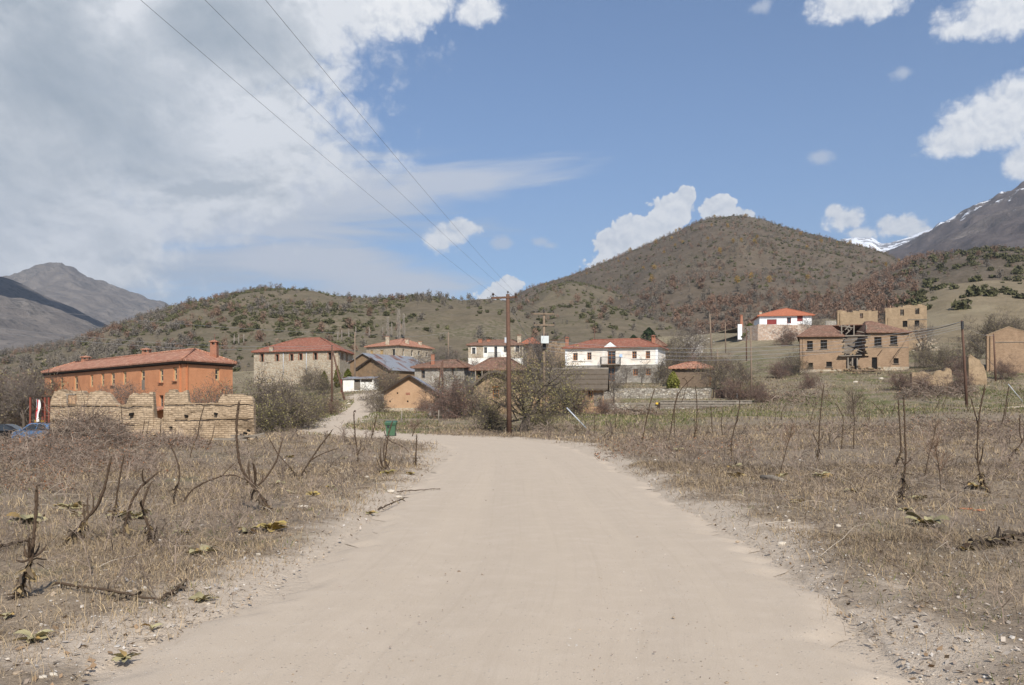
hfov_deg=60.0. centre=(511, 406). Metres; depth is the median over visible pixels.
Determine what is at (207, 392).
bare bush
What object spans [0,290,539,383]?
hill
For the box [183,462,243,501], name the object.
dead mullein
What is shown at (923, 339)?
bare tree
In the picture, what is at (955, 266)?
hillside shrub
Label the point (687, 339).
bare tree
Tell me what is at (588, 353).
window
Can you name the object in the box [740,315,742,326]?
red flue
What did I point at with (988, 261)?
bare bush
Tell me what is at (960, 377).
bare bush
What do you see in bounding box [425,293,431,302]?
bare bush
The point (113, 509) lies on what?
dead mullein
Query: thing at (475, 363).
bare bush
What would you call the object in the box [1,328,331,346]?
overhead wire
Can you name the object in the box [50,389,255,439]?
ruined wall
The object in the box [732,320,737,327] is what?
brown oak
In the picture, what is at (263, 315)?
brown oak
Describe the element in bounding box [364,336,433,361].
stone house
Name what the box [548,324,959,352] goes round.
overhead wire
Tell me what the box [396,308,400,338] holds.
poplar
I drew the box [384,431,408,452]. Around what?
dead mullein
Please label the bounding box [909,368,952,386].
wall stump
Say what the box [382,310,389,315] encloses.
hillside shrub
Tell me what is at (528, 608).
dirt road
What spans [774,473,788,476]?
mullein rosette
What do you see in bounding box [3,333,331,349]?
overhead wire
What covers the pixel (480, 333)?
bare bush
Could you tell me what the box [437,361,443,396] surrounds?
utility pole
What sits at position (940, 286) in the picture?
hillside shrub
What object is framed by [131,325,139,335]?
bare bush
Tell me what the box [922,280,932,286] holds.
hillside shrub
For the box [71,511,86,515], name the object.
mullein rosette
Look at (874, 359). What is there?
door
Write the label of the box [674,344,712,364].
bare bush
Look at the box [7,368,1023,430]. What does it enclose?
grass
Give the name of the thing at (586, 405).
bare bush
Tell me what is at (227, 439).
fallen beam
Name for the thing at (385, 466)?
dead mullein
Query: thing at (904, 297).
brown oak
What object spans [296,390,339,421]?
bare bush
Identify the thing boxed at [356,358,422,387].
barn
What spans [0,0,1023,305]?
sky
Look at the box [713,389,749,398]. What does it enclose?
dark fence
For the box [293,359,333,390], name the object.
bare bush
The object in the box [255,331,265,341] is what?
brown oak
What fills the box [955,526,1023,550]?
fallen mullein
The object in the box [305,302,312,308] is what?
bare bush
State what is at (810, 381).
bare bush
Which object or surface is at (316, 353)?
window
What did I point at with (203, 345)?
hillside shrub
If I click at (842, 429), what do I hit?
dry weed
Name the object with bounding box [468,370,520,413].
mud hut
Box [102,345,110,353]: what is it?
bare bush
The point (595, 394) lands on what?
door
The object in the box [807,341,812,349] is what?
window
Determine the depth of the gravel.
6.79 m
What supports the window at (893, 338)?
in the ruined house at (894, 355)
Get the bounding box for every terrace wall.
[604,388,711,398]
[718,324,811,340]
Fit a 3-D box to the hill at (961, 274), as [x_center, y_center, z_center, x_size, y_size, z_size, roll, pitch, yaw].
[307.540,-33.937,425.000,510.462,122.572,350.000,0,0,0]
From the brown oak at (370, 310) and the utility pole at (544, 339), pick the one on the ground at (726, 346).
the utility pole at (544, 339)
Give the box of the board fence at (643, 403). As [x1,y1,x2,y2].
[630,402,656,409]
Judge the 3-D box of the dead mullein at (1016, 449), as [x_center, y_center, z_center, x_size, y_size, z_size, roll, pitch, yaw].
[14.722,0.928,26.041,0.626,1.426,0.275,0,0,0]
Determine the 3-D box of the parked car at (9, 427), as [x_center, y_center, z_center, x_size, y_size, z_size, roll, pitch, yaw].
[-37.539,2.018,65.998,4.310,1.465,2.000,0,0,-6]
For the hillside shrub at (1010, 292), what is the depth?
271.63 m
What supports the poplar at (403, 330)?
on the hill at (461, 320)
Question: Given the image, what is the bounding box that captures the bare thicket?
[0,214,1023,373]
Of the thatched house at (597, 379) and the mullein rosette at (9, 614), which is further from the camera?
the thatched house at (597, 379)
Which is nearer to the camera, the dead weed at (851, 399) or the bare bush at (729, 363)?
the dead weed at (851, 399)
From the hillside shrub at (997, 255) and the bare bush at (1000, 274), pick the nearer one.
the bare bush at (1000, 274)
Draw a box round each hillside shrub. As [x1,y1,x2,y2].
[199,342,207,347]
[253,324,260,328]
[288,331,296,336]
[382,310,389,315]
[579,312,586,317]
[914,294,928,302]
[922,277,934,283]
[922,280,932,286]
[926,303,932,309]
[928,253,935,259]
[935,263,945,268]
[936,284,946,289]
[949,284,959,289]
[951,298,972,309]
[952,263,961,268]
[965,284,982,296]
[968,276,979,281]
[982,253,991,258]
[982,286,999,296]
[987,266,994,270]
[991,251,1002,257]
[997,286,1010,292]
[1003,289,1017,294]
[1010,268,1020,274]
[1011,274,1023,281]
[1012,293,1023,298]
[1013,265,1023,271]
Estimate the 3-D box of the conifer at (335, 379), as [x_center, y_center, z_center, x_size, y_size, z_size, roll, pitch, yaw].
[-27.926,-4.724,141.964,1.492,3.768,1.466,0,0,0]
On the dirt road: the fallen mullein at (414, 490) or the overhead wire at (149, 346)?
the fallen mullein at (414, 490)
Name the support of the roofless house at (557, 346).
on the ground at (726, 346)
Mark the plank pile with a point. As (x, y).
(866, 371)
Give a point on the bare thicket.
(95, 354)
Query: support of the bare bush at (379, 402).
on the ground at (726, 346)
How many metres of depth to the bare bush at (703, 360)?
149.14 m
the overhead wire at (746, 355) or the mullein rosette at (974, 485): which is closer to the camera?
the mullein rosette at (974, 485)
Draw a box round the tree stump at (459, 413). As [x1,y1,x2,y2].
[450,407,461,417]
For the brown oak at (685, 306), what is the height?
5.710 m
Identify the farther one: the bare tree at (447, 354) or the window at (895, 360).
the bare tree at (447, 354)
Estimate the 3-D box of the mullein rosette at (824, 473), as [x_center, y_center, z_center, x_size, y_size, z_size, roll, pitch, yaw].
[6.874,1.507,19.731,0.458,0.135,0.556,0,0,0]
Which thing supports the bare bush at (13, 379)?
on the ground at (726, 346)
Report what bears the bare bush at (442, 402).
on the ground at (726, 346)
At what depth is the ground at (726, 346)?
10.54 m
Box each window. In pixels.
[65,394,76,403]
[75,376,77,389]
[111,373,114,385]
[142,370,144,379]
[171,367,176,381]
[215,368,218,379]
[260,353,263,361]
[289,353,293,360]
[313,352,317,359]
[420,368,424,377]
[471,347,475,353]
[573,353,577,359]
[587,352,590,359]
[632,351,636,358]
[767,319,776,323]
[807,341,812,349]
[820,340,826,348]
[826,362,831,366]
[874,337,880,345]
[890,336,896,344]
[893,358,897,363]
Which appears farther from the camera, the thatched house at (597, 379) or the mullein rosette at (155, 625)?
the thatched house at (597, 379)
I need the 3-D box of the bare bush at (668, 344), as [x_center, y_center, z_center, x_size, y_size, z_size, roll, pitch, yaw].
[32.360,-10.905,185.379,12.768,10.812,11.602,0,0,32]
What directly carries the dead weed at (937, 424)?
on the ground at (726, 346)
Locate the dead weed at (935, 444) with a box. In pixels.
[924,437,953,489]
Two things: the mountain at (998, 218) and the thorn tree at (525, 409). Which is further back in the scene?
the mountain at (998, 218)
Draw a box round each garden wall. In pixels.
[607,403,629,409]
[660,400,751,409]
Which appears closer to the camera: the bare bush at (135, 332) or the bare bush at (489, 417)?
the bare bush at (489, 417)
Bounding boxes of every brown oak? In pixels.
[93,331,100,338]
[215,309,221,315]
[221,340,227,348]
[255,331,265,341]
[260,311,266,318]
[294,319,301,326]
[318,321,324,331]
[366,306,372,315]
[531,328,539,337]
[682,303,688,311]
[698,319,704,329]
[709,320,715,329]
[714,309,720,319]
[726,321,732,329]
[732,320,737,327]
[733,297,741,305]
[746,289,752,297]
[813,301,820,310]
[867,289,874,297]
[870,294,876,304]
[883,296,892,306]
[889,294,897,303]
[899,292,909,303]
[910,279,918,288]
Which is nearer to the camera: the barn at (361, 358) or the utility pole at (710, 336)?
the barn at (361, 358)
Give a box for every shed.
[341,376,380,391]
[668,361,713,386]
[986,326,1023,372]
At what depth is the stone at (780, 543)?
9.98 m
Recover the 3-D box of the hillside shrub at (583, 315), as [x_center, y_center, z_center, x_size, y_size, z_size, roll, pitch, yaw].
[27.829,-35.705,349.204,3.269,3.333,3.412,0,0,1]
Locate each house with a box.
[40,340,236,419]
[251,337,353,385]
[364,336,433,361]
[410,354,474,390]
[466,335,528,364]
[468,357,530,395]
[522,337,540,365]
[528,367,608,412]
[542,339,564,366]
[561,335,668,382]
[797,321,912,373]
[885,304,939,350]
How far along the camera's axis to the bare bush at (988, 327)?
189.14 m
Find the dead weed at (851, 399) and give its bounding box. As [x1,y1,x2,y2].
[839,387,866,448]
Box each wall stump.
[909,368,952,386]
[966,354,986,384]
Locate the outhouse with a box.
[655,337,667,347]
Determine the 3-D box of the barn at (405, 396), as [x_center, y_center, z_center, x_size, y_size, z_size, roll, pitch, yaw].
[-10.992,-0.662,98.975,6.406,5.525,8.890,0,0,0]
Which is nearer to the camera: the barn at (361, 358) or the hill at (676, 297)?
the barn at (361, 358)
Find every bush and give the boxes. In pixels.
[0,359,72,424]
[0,363,40,425]
[0,364,56,425]
[0,367,23,415]
[2,357,57,420]
[25,363,34,370]
[82,335,88,342]
[86,380,157,404]
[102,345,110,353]
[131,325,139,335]
[133,337,143,346]
[141,315,148,325]
[154,327,162,333]
[155,345,162,351]
[171,305,177,311]
[172,321,179,330]
[190,372,254,404]
[191,388,221,404]
[215,358,328,429]
[254,371,333,404]
[255,392,295,433]
[260,392,327,428]
[276,306,284,315]
[283,390,329,428]
[292,306,298,314]
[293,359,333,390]
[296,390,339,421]
[298,366,345,394]
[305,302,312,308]
[321,392,346,414]
[341,302,347,310]
[355,359,401,400]
[358,390,395,412]
[360,338,366,346]
[412,394,430,412]
[414,370,478,420]
[419,293,424,301]
[421,360,506,416]
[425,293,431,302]
[440,296,446,304]
[455,396,491,415]
[461,353,480,365]
[467,398,513,430]
[476,323,483,331]
[476,330,483,337]
[511,306,517,314]
[519,411,560,427]
[532,374,601,416]
[548,358,564,367]
[556,385,603,414]
[589,393,618,414]
[604,312,610,319]
[634,352,684,384]
[643,329,694,365]
[666,339,695,371]
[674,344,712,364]
[681,349,732,377]
[686,350,745,389]
[712,351,744,369]
[714,370,761,399]
[723,356,769,383]
[734,378,767,399]
[741,323,752,337]
[747,377,777,402]
[767,356,794,379]
[770,321,802,346]
[773,345,815,376]
[790,368,822,388]
[879,365,921,389]
[903,366,946,391]
[909,341,950,367]
[920,270,927,278]
[921,338,968,371]
[942,349,977,377]
[942,366,975,389]
[949,325,985,359]
[958,305,1022,342]
[982,310,1023,340]
[983,259,990,266]
[987,354,1023,379]
[996,267,1003,277]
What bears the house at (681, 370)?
on the ground at (726, 346)
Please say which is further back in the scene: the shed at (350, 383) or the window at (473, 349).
the window at (473, 349)
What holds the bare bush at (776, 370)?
on the ground at (726, 346)
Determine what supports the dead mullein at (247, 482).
on the ground at (726, 346)
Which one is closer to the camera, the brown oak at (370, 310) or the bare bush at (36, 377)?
the bare bush at (36, 377)
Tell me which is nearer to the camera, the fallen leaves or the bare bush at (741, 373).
the fallen leaves
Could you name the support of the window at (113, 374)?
in the long house at (179, 370)
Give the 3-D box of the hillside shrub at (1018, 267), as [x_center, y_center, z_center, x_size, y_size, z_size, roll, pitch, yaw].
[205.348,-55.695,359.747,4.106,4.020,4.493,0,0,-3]
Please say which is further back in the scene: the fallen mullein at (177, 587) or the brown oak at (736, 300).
the brown oak at (736, 300)
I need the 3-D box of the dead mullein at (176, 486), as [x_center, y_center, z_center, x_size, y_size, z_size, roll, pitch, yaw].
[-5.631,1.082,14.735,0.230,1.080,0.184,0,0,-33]
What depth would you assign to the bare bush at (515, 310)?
371.13 m
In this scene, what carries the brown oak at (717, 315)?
on the hill at (676, 297)
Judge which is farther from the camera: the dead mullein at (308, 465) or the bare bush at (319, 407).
the bare bush at (319, 407)
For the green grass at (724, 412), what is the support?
on the ground at (726, 346)
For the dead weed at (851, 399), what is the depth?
33.49 m
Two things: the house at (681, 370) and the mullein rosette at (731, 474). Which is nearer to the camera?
the mullein rosette at (731, 474)
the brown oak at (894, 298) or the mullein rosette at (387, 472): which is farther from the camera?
the brown oak at (894, 298)
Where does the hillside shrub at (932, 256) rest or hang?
on the hill at (961, 274)
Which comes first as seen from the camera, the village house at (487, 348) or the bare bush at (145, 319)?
the village house at (487, 348)
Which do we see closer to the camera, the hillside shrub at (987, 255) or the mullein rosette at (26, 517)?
the mullein rosette at (26, 517)
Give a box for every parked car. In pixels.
[0,424,22,437]
[11,423,49,438]
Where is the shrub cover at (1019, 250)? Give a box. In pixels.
[0,214,1023,372]
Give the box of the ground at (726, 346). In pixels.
[0,318,1023,684]
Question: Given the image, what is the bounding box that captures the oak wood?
[2,214,1023,363]
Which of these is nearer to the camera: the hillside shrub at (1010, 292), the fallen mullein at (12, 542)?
the fallen mullein at (12, 542)
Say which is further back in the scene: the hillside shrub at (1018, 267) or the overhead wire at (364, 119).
the hillside shrub at (1018, 267)
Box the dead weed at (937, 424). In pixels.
[911,418,949,475]
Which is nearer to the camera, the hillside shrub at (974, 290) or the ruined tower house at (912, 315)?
the ruined tower house at (912, 315)
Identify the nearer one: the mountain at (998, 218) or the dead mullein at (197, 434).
the dead mullein at (197, 434)
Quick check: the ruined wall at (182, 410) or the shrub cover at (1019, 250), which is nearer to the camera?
the ruined wall at (182, 410)
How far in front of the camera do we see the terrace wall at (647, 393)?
112.73 m
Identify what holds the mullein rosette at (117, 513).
on the ground at (726, 346)
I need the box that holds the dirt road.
[91,395,922,684]
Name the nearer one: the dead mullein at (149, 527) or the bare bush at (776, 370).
the dead mullein at (149, 527)
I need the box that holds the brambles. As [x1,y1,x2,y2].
[0,369,1023,495]
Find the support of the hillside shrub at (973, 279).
on the hill at (941, 312)
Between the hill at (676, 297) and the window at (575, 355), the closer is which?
the window at (575, 355)
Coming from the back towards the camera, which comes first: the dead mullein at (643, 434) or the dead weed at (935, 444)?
the dead mullein at (643, 434)
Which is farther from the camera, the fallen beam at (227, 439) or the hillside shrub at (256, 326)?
the hillside shrub at (256, 326)
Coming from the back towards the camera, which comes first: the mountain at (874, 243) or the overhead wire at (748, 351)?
the mountain at (874, 243)
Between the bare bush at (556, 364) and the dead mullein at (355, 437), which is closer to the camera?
the dead mullein at (355, 437)
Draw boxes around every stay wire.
[510,307,585,427]
[963,328,1022,401]
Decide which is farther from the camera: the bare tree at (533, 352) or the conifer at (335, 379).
the conifer at (335, 379)
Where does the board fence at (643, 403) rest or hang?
on the ground at (726, 346)
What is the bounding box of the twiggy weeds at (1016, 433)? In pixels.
[0,416,1023,623]
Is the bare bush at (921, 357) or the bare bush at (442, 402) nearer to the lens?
the bare bush at (442, 402)
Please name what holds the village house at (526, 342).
on the ground at (726, 346)
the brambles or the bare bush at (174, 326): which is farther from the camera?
the bare bush at (174, 326)
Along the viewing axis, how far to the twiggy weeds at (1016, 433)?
19.61 m
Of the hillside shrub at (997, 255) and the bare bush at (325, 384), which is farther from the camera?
the hillside shrub at (997, 255)
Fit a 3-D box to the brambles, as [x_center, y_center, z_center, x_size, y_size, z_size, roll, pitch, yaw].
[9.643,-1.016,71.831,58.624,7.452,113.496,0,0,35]
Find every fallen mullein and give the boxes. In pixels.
[0,534,31,548]
[47,575,161,602]
[161,578,187,599]
[377,498,404,509]
[397,488,439,492]
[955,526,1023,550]
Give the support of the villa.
on the terrace wall at (760, 332)
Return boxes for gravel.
[0,450,1023,684]
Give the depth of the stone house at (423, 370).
125.43 m
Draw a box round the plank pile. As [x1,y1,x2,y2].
[847,370,881,372]
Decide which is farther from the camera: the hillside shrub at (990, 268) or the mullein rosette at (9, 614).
the hillside shrub at (990, 268)
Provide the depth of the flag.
91.60 m
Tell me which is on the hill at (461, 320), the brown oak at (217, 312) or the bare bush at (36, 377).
the brown oak at (217, 312)
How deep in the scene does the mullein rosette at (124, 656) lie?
5.58 m
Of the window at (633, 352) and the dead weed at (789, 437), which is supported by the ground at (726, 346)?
the dead weed at (789, 437)
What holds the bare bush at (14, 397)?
on the ground at (726, 346)
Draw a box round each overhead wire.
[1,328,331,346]
[2,306,325,332]
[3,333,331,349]
[141,0,488,290]
[205,0,506,290]
[267,2,515,293]
[546,326,960,355]
[546,328,960,359]
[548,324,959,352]
[550,322,958,348]
[911,321,960,331]
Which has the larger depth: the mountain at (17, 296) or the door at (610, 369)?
the mountain at (17, 296)
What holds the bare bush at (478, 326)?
on the hill at (461, 320)
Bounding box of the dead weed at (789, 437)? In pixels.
[779,422,796,471]
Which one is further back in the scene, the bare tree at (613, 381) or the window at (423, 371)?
the window at (423, 371)
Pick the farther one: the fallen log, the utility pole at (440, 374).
the utility pole at (440, 374)
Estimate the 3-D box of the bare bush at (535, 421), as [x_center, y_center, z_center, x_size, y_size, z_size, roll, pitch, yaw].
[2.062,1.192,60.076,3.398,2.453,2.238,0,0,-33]
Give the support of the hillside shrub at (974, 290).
on the hill at (941, 312)
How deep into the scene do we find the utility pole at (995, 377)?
117.91 m
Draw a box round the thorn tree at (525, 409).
[458,342,600,431]
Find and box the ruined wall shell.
[836,310,877,324]
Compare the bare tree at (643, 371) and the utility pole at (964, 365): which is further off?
the bare tree at (643, 371)
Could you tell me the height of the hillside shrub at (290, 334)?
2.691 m
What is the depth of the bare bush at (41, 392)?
103.61 m
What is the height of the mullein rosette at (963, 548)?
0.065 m
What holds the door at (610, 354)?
in the white house at (611, 361)
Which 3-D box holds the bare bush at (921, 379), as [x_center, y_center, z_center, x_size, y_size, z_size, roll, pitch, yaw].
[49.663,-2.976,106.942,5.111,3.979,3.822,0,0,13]
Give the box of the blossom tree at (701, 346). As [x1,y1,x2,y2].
[677,328,712,357]
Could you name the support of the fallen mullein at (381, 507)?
on the dirt road
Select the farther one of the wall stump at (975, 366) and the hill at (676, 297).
the hill at (676, 297)
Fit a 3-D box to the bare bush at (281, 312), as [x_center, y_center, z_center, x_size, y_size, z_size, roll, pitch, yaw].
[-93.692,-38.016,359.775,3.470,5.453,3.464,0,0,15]
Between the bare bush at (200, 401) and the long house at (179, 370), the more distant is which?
the long house at (179, 370)
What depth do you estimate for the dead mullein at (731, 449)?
26.39 m
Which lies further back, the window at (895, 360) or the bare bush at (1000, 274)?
the bare bush at (1000, 274)
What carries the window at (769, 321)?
in the villa
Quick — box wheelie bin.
[384,421,397,435]
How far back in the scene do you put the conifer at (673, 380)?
116.53 m
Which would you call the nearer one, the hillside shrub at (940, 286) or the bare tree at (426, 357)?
the bare tree at (426, 357)
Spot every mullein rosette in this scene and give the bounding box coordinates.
[0,612,13,617]
[6,512,48,522]
[13,629,54,642]
[52,501,88,508]
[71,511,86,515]
[105,510,130,515]
[111,649,140,662]
[119,509,149,517]
[141,623,161,629]
[173,529,189,534]
[187,544,217,553]
[188,591,218,601]
[237,526,257,532]
[256,520,287,531]
[306,491,320,495]
[379,470,395,473]
[727,472,744,476]
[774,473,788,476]
[812,471,830,477]
[904,512,949,526]
[907,494,927,500]
[958,545,974,550]
[966,482,990,488]
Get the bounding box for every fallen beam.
[213,438,246,440]
[242,433,264,438]
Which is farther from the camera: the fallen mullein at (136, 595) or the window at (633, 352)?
the window at (633, 352)
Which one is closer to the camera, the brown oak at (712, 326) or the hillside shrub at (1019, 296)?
the hillside shrub at (1019, 296)
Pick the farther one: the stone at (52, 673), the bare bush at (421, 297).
the bare bush at (421, 297)
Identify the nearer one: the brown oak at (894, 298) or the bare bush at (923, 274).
the brown oak at (894, 298)
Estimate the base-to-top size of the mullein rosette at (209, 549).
0.086 m
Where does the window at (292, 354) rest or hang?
in the stone house at (287, 361)
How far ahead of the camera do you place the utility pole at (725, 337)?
204.88 m
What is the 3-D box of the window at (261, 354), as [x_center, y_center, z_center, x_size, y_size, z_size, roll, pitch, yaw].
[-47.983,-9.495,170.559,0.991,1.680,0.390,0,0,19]
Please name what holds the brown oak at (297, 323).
on the hill at (461, 320)
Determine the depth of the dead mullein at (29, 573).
7.04 m
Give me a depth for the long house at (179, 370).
85.76 m
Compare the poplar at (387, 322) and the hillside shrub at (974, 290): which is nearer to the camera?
the hillside shrub at (974, 290)
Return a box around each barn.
[348,353,419,376]
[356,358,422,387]
[380,375,439,411]
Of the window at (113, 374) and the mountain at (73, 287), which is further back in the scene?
the mountain at (73, 287)
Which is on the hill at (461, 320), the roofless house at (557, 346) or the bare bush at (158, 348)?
the bare bush at (158, 348)
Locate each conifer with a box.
[319,371,328,387]
[333,366,340,387]
[342,369,352,384]
[666,371,679,388]
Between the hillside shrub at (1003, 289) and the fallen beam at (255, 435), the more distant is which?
the hillside shrub at (1003, 289)
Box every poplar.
[386,317,389,335]
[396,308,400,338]
[402,314,405,335]
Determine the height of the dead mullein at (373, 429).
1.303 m
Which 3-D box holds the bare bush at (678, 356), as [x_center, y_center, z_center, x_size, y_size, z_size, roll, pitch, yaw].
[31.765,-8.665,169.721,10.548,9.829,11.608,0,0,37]
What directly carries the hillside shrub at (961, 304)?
on the hill at (941, 312)
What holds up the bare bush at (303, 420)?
on the ground at (726, 346)
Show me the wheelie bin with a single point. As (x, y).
(393, 428)
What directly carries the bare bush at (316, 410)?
on the ground at (726, 346)
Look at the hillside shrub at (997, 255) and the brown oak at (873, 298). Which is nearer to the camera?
the brown oak at (873, 298)
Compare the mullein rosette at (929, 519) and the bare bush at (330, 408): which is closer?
the mullein rosette at (929, 519)
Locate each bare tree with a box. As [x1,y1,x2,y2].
[0,373,52,427]
[406,349,453,364]
[420,345,466,360]
[503,337,584,413]
[520,334,564,366]
[604,371,631,402]
[615,364,634,383]
[633,366,654,382]
[669,325,718,357]
[799,314,835,328]
[904,322,940,356]
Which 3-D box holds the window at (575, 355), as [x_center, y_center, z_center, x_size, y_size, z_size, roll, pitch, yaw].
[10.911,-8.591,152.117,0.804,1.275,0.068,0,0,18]
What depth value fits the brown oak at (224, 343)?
293.79 m
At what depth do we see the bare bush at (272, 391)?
55.56 m
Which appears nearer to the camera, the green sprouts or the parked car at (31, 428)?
the green sprouts
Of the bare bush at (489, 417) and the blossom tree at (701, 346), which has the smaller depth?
the bare bush at (489, 417)
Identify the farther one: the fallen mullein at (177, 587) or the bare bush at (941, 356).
the bare bush at (941, 356)
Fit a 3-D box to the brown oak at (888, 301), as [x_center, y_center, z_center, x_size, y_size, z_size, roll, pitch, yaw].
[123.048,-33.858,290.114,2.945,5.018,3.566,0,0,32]
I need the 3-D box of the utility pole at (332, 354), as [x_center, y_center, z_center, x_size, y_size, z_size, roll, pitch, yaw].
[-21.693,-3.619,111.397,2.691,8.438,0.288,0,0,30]
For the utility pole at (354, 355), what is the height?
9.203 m
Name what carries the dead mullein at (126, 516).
on the ground at (726, 346)
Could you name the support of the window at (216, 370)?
in the long house at (179, 370)
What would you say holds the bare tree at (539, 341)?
on the ground at (726, 346)
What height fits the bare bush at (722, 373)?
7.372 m
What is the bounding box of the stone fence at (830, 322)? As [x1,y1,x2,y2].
[825,321,835,324]
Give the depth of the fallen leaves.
8.31 m
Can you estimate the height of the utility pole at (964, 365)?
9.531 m
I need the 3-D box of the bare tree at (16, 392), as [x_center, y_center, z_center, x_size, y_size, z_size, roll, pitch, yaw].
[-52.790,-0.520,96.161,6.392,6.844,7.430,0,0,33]
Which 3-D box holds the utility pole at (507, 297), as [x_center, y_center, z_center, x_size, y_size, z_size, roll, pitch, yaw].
[-0.433,-2.187,49.974,1.459,8.680,0.348,0,0,0]
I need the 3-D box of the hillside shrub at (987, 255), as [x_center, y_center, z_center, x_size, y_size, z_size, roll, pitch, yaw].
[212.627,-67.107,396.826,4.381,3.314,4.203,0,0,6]
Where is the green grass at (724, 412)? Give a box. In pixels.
[307,385,1023,434]
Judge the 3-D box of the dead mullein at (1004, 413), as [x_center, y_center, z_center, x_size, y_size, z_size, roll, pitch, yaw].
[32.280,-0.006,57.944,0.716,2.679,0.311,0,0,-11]
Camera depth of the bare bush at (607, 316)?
348.30 m
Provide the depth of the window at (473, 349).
190.09 m
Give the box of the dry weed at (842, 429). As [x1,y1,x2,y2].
[835,403,843,448]
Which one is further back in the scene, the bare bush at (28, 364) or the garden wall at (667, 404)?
the bare bush at (28, 364)
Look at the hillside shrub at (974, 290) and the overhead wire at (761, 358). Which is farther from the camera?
the hillside shrub at (974, 290)
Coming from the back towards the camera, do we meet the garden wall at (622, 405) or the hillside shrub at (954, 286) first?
the hillside shrub at (954, 286)
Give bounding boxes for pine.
[640,327,657,340]
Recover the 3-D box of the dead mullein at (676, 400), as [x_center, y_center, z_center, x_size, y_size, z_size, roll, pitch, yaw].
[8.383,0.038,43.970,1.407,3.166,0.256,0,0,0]
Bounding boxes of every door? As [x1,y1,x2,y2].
[594,393,602,406]
[608,351,615,363]
[609,367,614,379]
[872,357,876,368]
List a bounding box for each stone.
[49,672,57,675]
[778,541,785,545]
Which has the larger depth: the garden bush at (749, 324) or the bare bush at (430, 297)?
the bare bush at (430, 297)
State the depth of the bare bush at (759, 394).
99.71 m
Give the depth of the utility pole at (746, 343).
169.89 m
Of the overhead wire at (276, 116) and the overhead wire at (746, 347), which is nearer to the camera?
the overhead wire at (276, 116)
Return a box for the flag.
[36,400,40,421]
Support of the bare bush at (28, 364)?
on the hill at (461, 320)
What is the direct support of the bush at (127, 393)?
on the ground at (726, 346)
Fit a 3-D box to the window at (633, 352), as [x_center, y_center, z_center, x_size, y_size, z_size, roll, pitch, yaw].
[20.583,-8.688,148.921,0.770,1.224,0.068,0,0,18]
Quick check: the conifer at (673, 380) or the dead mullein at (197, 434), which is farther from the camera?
the conifer at (673, 380)
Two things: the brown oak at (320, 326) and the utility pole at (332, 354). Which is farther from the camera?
the brown oak at (320, 326)
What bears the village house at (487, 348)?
on the ground at (726, 346)
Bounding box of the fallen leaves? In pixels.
[0,453,1023,684]
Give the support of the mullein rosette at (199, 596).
on the ground at (726, 346)
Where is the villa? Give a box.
[751,308,814,324]
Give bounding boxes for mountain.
[0,277,107,352]
[2,262,169,325]
[838,229,931,251]
[883,181,1023,260]
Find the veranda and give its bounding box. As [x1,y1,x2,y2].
[28,396,51,423]
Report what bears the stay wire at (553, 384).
attached to the utility pole at (507, 297)
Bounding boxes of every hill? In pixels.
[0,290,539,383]
[510,216,898,333]
[521,283,689,344]
[821,251,1023,323]
[884,279,1023,342]
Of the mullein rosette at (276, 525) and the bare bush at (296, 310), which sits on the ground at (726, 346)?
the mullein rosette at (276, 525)
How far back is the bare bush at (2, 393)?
100.19 m
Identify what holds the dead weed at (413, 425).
on the dirt road
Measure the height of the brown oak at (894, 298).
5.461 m
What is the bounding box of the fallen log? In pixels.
[759,475,785,481]
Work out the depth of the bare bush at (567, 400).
81.10 m
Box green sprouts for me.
[0,471,1023,684]
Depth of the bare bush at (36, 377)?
127.47 m
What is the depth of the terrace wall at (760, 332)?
225.07 m
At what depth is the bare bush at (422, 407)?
92.76 m
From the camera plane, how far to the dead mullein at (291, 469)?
20.24 m
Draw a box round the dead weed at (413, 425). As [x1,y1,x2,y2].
[406,419,421,435]
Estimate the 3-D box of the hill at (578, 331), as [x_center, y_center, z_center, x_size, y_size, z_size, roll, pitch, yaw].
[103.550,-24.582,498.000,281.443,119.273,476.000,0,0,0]
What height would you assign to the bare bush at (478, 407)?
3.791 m
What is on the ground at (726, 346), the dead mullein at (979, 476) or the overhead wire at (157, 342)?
the dead mullein at (979, 476)
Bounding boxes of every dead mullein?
[4,485,47,598]
[61,456,112,546]
[108,456,123,523]
[119,469,158,540]
[138,480,158,546]
[169,441,180,503]
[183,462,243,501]
[189,404,204,457]
[235,400,282,510]
[268,438,298,476]
[299,429,337,478]
[353,410,364,460]
[370,415,376,438]
[376,420,393,470]
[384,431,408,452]
[413,435,417,466]
[641,388,654,439]
[668,376,693,436]
[693,385,698,439]
[727,383,740,457]
[813,383,824,462]
[893,400,903,468]
[895,396,913,501]
[971,385,992,495]
[1000,386,1009,425]
[1004,415,1023,461]
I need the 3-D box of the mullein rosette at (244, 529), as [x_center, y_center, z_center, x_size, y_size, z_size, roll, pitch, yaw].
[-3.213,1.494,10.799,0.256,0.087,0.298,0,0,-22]
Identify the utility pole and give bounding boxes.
[331,345,344,401]
[354,332,355,376]
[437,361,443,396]
[491,291,516,432]
[533,311,553,415]
[709,314,712,363]
[725,322,725,352]
[746,327,746,360]
[750,327,751,399]
[961,320,967,405]
[993,334,996,380]

